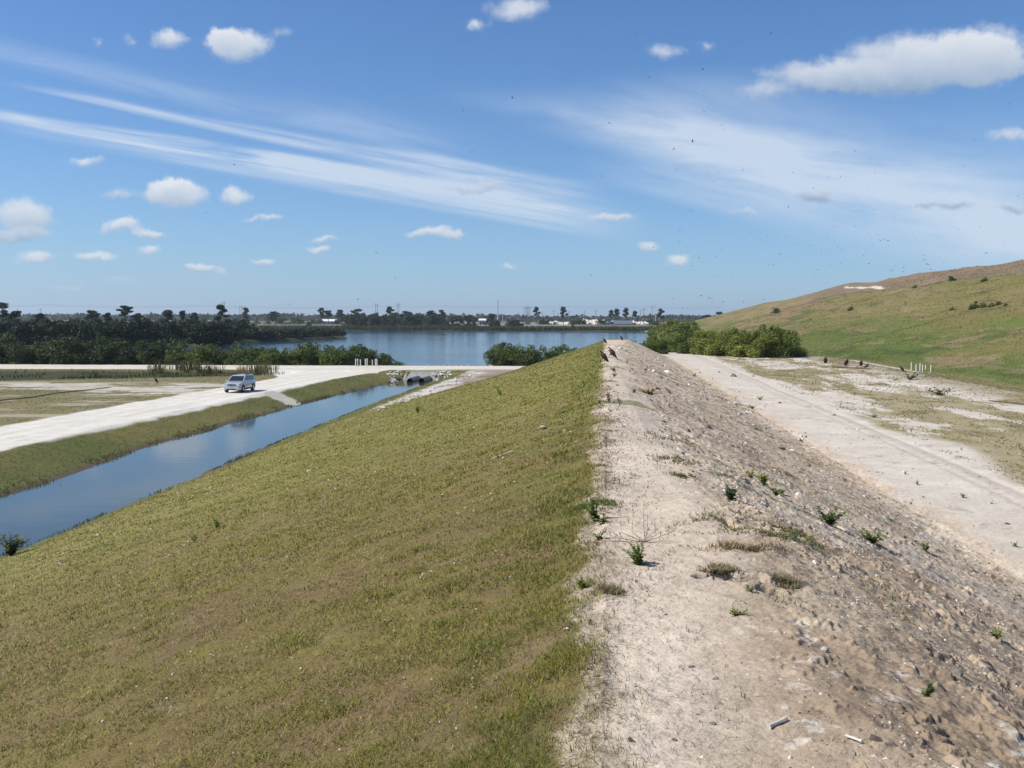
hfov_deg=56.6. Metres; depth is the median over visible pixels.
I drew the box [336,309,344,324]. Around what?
pine tree
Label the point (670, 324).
bush
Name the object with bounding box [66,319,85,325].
dark tree
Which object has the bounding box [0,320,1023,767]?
ground
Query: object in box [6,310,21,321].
pine tree
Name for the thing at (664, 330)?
bush
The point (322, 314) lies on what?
pine tree
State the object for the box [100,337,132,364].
shrub
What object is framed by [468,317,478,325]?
broadleaf tree
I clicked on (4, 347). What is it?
shrub
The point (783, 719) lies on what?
bone
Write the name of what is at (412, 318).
broadleaf tree
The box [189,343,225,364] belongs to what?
shrub
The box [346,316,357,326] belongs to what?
broadleaf tree
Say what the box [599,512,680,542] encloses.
dry twig bush
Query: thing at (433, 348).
lake
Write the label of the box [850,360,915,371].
hill track
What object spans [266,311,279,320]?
pine tree
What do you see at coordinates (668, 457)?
grass mat
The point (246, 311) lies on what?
pine tree
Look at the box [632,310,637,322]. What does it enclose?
pine tree
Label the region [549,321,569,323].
sand bank
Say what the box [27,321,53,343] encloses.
dark tree
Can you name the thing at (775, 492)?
weed
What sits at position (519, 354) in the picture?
shrub
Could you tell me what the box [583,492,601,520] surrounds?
weed
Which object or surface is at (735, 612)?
weed
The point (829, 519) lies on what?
weed
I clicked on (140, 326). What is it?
dark tree
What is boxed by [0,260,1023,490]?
meadow grass
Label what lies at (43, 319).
dark tree
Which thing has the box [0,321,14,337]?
dark tree
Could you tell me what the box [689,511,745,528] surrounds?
grass mat
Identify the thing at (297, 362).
shrub
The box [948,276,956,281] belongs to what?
hill bush
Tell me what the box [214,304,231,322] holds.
pine tree
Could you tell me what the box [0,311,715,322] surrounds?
distant woods
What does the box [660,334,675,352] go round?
bush
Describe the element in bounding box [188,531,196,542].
weed
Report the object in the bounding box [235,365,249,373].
reed clump
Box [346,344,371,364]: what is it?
shrub
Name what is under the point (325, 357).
shrub
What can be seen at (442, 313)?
pine tree
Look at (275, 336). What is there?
mangrove bush
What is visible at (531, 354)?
shrub
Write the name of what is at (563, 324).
guard rail
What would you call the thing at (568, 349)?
shrub
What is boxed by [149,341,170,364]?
shrub
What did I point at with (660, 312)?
pine tree
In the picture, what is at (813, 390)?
flat grass
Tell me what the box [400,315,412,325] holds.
broadleaf tree
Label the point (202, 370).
cattails
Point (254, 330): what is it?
mangrove bush
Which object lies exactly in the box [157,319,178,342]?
dark tree
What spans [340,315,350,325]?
broadleaf tree
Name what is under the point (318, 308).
power line
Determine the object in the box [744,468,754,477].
weed
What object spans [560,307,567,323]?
pine tree
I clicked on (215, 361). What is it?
shrub
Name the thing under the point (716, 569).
grass mat
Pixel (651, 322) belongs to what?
green bush
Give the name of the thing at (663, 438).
grass mat
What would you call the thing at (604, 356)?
vulture
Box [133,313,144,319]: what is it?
pine tree
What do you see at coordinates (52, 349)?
shrub
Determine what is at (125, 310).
pine tree
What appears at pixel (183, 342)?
shrub
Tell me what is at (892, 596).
sparse grass
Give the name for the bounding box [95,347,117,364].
shrub
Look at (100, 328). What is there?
dark tree
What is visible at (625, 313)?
pine tree
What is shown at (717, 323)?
hill
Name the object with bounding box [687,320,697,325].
bush
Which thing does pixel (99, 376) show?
marsh grass
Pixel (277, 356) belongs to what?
shrub
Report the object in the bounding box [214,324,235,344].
dark tree
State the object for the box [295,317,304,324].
green bush
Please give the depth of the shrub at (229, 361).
155.83 m
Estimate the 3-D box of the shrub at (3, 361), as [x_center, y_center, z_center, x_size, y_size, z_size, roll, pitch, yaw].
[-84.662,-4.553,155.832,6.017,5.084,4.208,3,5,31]
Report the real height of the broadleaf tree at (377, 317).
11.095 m
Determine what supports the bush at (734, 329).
on the ground at (968, 718)
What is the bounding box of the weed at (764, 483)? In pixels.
[756,471,770,485]
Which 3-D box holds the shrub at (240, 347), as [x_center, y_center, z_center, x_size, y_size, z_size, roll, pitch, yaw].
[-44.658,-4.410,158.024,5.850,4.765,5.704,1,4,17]
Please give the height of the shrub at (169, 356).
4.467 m
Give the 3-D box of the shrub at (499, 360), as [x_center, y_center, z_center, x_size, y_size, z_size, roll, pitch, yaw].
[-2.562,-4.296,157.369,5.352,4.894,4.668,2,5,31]
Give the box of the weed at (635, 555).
[620,541,645,564]
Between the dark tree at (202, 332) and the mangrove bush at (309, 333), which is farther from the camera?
the mangrove bush at (309, 333)
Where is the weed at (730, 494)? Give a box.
[724,485,741,499]
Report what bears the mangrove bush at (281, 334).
on the ground at (968, 718)
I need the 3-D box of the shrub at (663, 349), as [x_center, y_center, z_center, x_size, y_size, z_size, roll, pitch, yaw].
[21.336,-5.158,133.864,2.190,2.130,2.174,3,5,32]
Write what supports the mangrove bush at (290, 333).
on the ground at (968, 718)
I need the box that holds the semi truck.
[608,320,632,324]
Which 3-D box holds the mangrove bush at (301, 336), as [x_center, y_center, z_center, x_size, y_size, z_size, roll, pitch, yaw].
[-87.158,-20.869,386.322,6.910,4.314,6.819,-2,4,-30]
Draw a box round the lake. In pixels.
[21,331,648,365]
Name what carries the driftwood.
on the ground at (968, 718)
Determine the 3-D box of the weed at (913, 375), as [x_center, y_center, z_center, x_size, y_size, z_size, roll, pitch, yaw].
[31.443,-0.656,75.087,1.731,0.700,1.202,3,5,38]
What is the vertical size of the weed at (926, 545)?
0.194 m
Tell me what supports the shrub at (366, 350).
on the ground at (968, 718)
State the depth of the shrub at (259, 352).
157.29 m
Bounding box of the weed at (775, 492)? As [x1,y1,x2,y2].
[766,483,791,495]
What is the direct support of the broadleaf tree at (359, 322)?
on the ground at (968, 718)
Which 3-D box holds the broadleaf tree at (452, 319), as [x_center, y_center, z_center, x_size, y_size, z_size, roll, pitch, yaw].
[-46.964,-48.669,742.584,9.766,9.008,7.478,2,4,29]
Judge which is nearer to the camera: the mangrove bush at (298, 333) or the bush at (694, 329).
the bush at (694, 329)
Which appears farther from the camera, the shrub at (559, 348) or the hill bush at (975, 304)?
the hill bush at (975, 304)
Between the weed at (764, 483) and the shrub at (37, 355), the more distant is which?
the shrub at (37, 355)
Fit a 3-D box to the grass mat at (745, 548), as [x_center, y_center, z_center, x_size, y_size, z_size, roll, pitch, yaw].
[1.718,1.228,7.116,0.930,0.141,0.526,0,4,0]
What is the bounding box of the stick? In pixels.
[845,734,862,742]
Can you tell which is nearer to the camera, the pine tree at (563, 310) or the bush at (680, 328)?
the bush at (680, 328)
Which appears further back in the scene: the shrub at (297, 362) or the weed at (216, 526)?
the shrub at (297, 362)
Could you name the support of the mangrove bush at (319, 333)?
on the ground at (968, 718)
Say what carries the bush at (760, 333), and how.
on the ground at (968, 718)
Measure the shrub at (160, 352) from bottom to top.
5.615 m
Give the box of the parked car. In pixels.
[224,373,255,392]
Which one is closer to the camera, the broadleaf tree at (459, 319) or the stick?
the stick
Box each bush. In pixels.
[234,332,243,339]
[242,330,254,338]
[247,326,264,338]
[258,329,273,339]
[261,329,280,338]
[274,330,287,338]
[275,318,286,324]
[284,330,295,337]
[286,329,303,337]
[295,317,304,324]
[295,328,304,337]
[303,329,314,336]
[313,330,324,336]
[321,329,328,335]
[321,330,332,336]
[337,330,346,335]
[536,318,544,323]
[571,318,578,323]
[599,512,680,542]
[646,318,654,324]
[646,328,661,341]
[647,328,686,341]
[649,320,688,337]
[655,323,691,337]
[658,331,680,342]
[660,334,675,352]
[665,330,694,353]
[673,323,704,336]
[675,320,703,329]
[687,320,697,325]
[688,330,719,354]
[702,330,734,355]
[718,329,751,356]
[728,327,757,339]
[731,330,774,357]
[747,328,781,343]
[749,323,800,357]
[771,308,780,313]
[776,330,808,356]
[780,328,802,346]
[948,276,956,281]
[970,301,980,307]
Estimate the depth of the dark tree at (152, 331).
289.85 m
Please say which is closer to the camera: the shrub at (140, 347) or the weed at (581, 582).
the weed at (581, 582)
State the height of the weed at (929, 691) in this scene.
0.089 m
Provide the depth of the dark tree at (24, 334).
267.31 m
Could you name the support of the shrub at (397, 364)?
on the ground at (968, 718)
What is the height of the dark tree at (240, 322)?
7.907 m
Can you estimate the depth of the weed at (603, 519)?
7.97 m
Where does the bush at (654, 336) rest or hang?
on the ground at (968, 718)
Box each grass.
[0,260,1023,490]
[0,344,654,767]
[0,369,282,380]
[607,348,1023,741]
[712,354,1023,482]
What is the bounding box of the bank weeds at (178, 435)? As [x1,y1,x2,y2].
[0,377,436,555]
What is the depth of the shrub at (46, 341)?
159.40 m
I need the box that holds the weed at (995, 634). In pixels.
[989,625,1002,638]
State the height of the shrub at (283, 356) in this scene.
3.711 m
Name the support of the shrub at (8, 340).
on the ground at (968, 718)
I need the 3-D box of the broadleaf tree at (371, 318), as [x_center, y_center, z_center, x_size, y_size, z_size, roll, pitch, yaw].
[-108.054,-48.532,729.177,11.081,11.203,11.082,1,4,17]
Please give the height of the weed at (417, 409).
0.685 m
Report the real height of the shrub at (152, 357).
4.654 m
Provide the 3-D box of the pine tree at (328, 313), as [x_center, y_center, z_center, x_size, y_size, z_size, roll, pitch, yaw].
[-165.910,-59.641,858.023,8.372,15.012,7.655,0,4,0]
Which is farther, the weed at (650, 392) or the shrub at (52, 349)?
the shrub at (52, 349)
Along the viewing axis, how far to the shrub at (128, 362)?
155.93 m
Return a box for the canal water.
[0,380,435,556]
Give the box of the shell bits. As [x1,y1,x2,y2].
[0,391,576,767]
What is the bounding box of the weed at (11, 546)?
[0,532,31,555]
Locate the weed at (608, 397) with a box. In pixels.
[606,391,612,402]
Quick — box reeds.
[251,324,656,330]
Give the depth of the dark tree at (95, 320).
324.74 m
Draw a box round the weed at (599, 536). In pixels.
[594,529,605,540]
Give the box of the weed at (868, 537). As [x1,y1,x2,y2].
[854,527,888,543]
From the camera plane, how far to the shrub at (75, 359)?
155.91 m
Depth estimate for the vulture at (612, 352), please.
56.67 m
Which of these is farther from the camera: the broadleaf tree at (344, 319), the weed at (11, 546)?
the broadleaf tree at (344, 319)
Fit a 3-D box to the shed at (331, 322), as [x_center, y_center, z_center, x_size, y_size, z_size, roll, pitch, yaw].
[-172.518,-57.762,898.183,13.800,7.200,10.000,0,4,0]
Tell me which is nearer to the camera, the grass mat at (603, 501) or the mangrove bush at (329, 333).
the grass mat at (603, 501)
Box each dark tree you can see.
[0,319,31,344]
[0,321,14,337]
[9,323,32,344]
[12,324,44,344]
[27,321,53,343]
[35,318,52,324]
[37,322,61,344]
[46,327,77,342]
[50,320,83,341]
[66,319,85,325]
[68,324,103,343]
[87,317,105,323]
[92,322,119,344]
[106,322,123,343]
[113,325,142,344]
[120,317,151,344]
[145,324,164,342]
[151,323,165,341]
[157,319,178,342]
[163,323,189,342]
[181,318,197,325]
[182,322,206,343]
[188,322,214,343]
[196,320,225,343]
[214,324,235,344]
[231,319,250,328]
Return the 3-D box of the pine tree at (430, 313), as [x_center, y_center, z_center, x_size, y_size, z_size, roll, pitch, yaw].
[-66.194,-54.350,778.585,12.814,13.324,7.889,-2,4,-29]
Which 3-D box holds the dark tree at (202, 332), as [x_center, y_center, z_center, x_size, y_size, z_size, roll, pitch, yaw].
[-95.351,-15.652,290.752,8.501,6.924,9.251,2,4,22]
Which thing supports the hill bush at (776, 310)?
on the hill
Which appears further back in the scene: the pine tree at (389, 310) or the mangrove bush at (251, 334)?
the pine tree at (389, 310)
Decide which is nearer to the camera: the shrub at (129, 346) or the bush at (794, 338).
the bush at (794, 338)
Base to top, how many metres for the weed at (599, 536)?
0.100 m
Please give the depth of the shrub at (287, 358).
158.75 m
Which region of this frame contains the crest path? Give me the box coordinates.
[560,340,900,767]
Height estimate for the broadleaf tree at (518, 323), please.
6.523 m
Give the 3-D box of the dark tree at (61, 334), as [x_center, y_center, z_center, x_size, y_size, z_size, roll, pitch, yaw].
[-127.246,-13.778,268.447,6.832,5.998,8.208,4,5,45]
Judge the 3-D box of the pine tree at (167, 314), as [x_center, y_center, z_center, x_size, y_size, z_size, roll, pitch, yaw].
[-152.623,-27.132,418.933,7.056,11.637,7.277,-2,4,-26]
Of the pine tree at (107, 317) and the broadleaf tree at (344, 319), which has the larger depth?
the broadleaf tree at (344, 319)
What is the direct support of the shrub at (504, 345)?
on the ground at (968, 718)
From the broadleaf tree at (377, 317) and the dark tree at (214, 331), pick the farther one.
the broadleaf tree at (377, 317)
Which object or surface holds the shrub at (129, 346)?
on the ground at (968, 718)
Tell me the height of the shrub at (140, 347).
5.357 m
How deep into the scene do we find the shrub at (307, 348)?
158.03 m
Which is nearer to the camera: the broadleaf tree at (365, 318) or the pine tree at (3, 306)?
the pine tree at (3, 306)
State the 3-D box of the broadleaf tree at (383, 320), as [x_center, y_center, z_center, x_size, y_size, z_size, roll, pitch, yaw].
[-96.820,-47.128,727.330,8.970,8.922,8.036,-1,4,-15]
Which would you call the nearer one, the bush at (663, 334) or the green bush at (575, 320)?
the bush at (663, 334)
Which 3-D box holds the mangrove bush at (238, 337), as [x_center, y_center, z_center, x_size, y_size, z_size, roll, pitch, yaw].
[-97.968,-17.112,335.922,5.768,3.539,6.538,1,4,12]
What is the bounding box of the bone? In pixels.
[766,716,787,729]
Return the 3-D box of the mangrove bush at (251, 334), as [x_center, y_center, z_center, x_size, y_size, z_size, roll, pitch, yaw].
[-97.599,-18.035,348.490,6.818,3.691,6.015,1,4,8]
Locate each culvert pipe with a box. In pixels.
[407,376,420,381]
[418,376,431,381]
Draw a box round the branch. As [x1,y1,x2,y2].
[989,400,1023,404]
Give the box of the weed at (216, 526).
[210,511,221,528]
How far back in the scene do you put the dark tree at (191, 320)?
322.61 m
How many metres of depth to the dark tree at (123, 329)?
269.76 m
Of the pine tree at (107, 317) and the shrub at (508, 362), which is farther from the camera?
the pine tree at (107, 317)
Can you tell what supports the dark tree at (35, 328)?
on the ground at (968, 718)
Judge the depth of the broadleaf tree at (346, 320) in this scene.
740.76 m
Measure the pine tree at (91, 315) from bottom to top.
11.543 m
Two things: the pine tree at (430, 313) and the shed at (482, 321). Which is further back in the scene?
the shed at (482, 321)
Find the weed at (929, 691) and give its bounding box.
[921,681,935,696]
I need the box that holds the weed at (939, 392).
[925,387,955,394]
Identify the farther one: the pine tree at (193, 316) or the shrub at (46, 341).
the pine tree at (193, 316)
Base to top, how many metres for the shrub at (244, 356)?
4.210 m
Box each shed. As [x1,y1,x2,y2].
[322,319,336,324]
[478,319,486,323]
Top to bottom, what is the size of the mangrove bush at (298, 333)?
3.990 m
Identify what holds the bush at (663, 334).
on the ground at (968, 718)
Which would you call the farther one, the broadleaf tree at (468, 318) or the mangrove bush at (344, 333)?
the broadleaf tree at (468, 318)
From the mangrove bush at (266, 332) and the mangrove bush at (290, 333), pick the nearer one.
the mangrove bush at (266, 332)
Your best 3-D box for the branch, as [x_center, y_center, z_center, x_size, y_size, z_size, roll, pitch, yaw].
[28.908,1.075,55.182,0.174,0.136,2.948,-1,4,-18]
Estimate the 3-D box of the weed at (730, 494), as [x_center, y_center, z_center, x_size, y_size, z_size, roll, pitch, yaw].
[2.299,1.132,9.903,0.145,0.184,0.182,-3,5,-42]
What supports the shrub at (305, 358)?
on the ground at (968, 718)
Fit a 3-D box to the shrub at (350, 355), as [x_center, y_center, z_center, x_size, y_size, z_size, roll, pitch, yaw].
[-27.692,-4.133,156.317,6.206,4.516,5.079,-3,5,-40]
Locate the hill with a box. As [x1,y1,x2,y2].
[679,260,1023,382]
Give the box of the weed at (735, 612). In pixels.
[729,605,748,615]
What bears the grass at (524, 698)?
on the ground at (968, 718)
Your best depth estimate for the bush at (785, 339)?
115.77 m
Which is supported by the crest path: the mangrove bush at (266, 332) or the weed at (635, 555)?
the weed at (635, 555)
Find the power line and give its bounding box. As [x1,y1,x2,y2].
[19,304,722,308]
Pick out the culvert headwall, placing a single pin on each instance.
(421, 374)
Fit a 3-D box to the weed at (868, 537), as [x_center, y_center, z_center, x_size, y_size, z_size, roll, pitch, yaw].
[4.757,2.013,12.674,0.468,0.216,0.332,0,4,0]
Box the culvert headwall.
[403,371,442,379]
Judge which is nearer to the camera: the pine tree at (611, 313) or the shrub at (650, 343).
the shrub at (650, 343)
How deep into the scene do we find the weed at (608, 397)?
21.06 m
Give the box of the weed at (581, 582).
[577,577,589,587]
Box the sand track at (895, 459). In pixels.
[665,353,1023,562]
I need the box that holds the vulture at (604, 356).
[599,350,608,361]
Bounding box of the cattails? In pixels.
[147,359,279,375]
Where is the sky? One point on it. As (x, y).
(360, 166)
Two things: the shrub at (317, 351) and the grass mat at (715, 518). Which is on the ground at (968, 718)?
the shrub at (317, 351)
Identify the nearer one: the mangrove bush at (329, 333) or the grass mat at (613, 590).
the grass mat at (613, 590)
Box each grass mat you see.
[549,496,623,518]
[586,582,632,599]
[619,509,840,555]
[633,431,726,463]
[640,453,714,468]
[663,471,699,480]
[685,534,798,555]
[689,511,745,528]
[696,560,746,581]
[746,525,834,557]
[752,566,808,592]
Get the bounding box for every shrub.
[0,345,15,363]
[0,349,12,363]
[1,332,23,358]
[3,342,35,363]
[20,341,48,363]
[26,340,52,363]
[35,340,73,363]
[41,341,64,361]
[47,334,86,364]
[55,338,94,364]
[73,339,100,364]
[77,334,115,364]
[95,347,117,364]
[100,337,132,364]
[109,345,140,364]
[110,342,133,363]
[120,339,158,364]
[136,348,162,364]
[142,344,163,364]
[149,338,177,364]
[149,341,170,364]
[161,345,190,364]
[166,338,191,364]
[180,347,214,364]
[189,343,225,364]
[204,347,226,364]
[214,349,234,364]
[221,349,248,364]
[226,343,254,363]
[233,347,262,364]
[250,346,281,364]
[250,347,266,363]
[256,347,289,364]
[279,350,294,364]
[280,347,300,363]
[286,342,320,364]
[288,348,316,364]
[294,342,321,364]
[311,344,337,364]
[317,347,344,364]
[327,345,363,364]
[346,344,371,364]
[353,346,377,364]
[366,352,389,364]
[378,353,393,364]
[390,360,404,365]
[482,344,509,365]
[490,342,518,365]
[498,343,524,365]
[507,346,533,365]
[517,344,544,365]
[529,351,556,363]
[542,346,562,357]
[554,344,567,353]
[557,346,575,354]
[645,339,659,352]
[656,340,670,353]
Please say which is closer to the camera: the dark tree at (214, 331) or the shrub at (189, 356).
the shrub at (189, 356)
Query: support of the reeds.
on the ground at (968, 718)
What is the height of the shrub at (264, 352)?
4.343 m
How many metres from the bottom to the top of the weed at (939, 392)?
0.536 m
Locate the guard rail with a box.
[454,324,623,324]
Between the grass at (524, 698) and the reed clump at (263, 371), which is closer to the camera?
the grass at (524, 698)
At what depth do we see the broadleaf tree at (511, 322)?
744.99 m
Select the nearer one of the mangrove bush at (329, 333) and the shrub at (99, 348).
the shrub at (99, 348)
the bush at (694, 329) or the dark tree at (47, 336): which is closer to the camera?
the bush at (694, 329)
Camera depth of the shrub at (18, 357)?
155.26 m
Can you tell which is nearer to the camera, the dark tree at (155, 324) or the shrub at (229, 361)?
the shrub at (229, 361)
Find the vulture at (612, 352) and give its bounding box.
[607,347,616,357]
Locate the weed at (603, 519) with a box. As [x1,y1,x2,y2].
[592,513,609,523]
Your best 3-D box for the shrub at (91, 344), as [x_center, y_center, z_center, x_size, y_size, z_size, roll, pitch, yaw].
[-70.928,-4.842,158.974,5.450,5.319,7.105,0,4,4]
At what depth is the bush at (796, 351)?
119.02 m
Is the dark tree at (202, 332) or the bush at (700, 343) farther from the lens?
the dark tree at (202, 332)
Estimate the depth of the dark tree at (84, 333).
267.41 m
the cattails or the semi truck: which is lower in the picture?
the cattails
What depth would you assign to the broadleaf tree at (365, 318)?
740.31 m
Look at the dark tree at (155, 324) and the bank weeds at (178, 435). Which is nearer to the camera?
the bank weeds at (178, 435)
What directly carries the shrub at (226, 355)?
on the ground at (968, 718)
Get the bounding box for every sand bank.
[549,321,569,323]
[583,318,603,323]
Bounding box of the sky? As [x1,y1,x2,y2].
[0,0,1023,317]
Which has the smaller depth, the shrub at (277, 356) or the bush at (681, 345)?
the bush at (681, 345)
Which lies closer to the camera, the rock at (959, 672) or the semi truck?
the rock at (959, 672)
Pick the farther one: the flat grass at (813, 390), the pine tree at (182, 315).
the pine tree at (182, 315)
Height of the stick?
0.022 m
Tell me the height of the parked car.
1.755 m
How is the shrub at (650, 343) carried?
on the ground at (968, 718)
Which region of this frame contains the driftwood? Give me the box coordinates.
[832,362,869,368]
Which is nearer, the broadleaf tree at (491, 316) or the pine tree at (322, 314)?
the broadleaf tree at (491, 316)
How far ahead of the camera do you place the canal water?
53.39 m
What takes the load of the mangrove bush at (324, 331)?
on the ground at (968, 718)
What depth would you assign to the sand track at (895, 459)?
33.91 m
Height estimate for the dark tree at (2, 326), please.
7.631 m
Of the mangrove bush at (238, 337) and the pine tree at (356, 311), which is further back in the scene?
the pine tree at (356, 311)
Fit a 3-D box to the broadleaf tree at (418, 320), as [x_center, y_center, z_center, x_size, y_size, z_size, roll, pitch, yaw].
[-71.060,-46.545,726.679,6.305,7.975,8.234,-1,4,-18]
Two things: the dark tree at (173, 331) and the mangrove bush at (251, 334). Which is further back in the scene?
the mangrove bush at (251, 334)
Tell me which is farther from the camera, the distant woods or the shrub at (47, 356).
the distant woods
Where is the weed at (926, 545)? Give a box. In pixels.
[917,541,929,550]
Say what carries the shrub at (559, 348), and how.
on the ground at (968, 718)
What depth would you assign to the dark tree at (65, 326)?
267.66 m
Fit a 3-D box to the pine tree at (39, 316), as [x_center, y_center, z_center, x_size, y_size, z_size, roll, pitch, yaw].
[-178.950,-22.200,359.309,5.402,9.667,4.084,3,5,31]
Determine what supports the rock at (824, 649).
on the ground at (968, 718)
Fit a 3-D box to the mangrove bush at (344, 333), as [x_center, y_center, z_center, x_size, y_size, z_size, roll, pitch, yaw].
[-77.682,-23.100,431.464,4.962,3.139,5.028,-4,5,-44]
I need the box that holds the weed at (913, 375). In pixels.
[898,371,922,379]
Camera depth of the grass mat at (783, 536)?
7.99 m
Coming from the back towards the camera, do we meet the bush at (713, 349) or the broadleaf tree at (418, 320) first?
the broadleaf tree at (418, 320)
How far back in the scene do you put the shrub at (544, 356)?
156.44 m
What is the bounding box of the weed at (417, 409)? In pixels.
[414,401,423,411]
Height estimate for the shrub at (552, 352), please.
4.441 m
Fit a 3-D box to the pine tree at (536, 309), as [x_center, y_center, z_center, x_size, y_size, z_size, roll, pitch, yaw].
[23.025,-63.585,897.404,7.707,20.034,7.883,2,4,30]
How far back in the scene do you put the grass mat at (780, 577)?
6.20 m
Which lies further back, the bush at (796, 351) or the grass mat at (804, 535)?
the bush at (796, 351)
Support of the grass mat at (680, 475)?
on the crest path
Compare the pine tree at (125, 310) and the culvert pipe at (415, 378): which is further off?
the pine tree at (125, 310)
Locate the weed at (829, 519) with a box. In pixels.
[815,506,847,526]
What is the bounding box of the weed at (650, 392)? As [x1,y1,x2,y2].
[641,387,659,394]
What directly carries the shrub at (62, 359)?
on the ground at (968, 718)
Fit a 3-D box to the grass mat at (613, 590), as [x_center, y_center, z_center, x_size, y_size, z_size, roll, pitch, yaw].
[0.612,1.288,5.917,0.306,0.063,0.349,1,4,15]
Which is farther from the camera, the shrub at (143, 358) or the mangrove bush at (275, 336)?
the mangrove bush at (275, 336)
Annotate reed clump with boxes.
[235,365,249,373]
[254,364,267,373]
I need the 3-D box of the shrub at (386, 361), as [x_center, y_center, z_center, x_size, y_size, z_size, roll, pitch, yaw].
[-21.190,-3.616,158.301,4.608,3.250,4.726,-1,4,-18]
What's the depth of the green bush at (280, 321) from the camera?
823.53 m
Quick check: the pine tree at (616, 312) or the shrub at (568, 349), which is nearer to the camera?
the shrub at (568, 349)
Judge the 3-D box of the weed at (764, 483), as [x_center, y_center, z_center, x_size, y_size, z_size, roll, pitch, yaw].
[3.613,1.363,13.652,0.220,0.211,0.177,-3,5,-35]
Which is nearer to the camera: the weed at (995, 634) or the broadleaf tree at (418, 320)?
the weed at (995, 634)
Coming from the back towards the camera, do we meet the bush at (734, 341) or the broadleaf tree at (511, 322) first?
the broadleaf tree at (511, 322)
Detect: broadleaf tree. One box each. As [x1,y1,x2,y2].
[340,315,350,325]
[345,313,358,324]
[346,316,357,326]
[355,319,363,325]
[360,315,368,324]
[366,314,376,325]
[367,314,382,325]
[380,317,390,326]
[389,313,396,325]
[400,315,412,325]
[406,315,416,326]
[416,318,422,326]
[423,315,439,326]
[448,316,456,326]
[455,316,465,326]
[463,315,473,325]
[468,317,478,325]
[483,313,496,326]
[505,319,516,326]
[513,319,523,325]
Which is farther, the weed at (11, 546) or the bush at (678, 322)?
the bush at (678, 322)
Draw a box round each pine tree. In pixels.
[0,302,10,320]
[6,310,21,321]
[33,313,44,322]
[82,310,100,319]
[103,312,112,321]
[116,305,139,320]
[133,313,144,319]
[158,310,173,320]
[179,310,185,319]
[190,312,198,319]
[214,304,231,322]
[242,307,248,319]
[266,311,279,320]
[317,308,326,317]
[325,310,332,324]
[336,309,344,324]
[350,309,361,314]
[386,306,394,314]
[425,310,437,316]
[438,310,445,317]
[532,306,540,322]
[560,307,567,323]
[608,309,613,316]
[614,308,619,316]
[622,308,628,316]
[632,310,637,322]
[655,308,664,322]
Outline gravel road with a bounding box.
[0,364,524,450]
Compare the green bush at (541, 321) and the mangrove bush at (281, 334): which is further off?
the green bush at (541, 321)
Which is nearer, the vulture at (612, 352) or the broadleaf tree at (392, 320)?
the vulture at (612, 352)
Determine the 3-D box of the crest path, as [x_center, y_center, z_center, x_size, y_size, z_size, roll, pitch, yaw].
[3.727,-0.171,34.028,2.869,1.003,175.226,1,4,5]
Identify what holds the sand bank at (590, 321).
on the ground at (968, 718)
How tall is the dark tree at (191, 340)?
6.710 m
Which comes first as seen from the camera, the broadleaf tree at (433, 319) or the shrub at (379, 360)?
the shrub at (379, 360)
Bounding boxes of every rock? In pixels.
[820,646,829,652]
[952,669,962,675]
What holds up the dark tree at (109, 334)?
on the ground at (968, 718)
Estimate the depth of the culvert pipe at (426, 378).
129.71 m
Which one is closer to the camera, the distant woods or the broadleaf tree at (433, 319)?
the broadleaf tree at (433, 319)
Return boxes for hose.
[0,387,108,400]

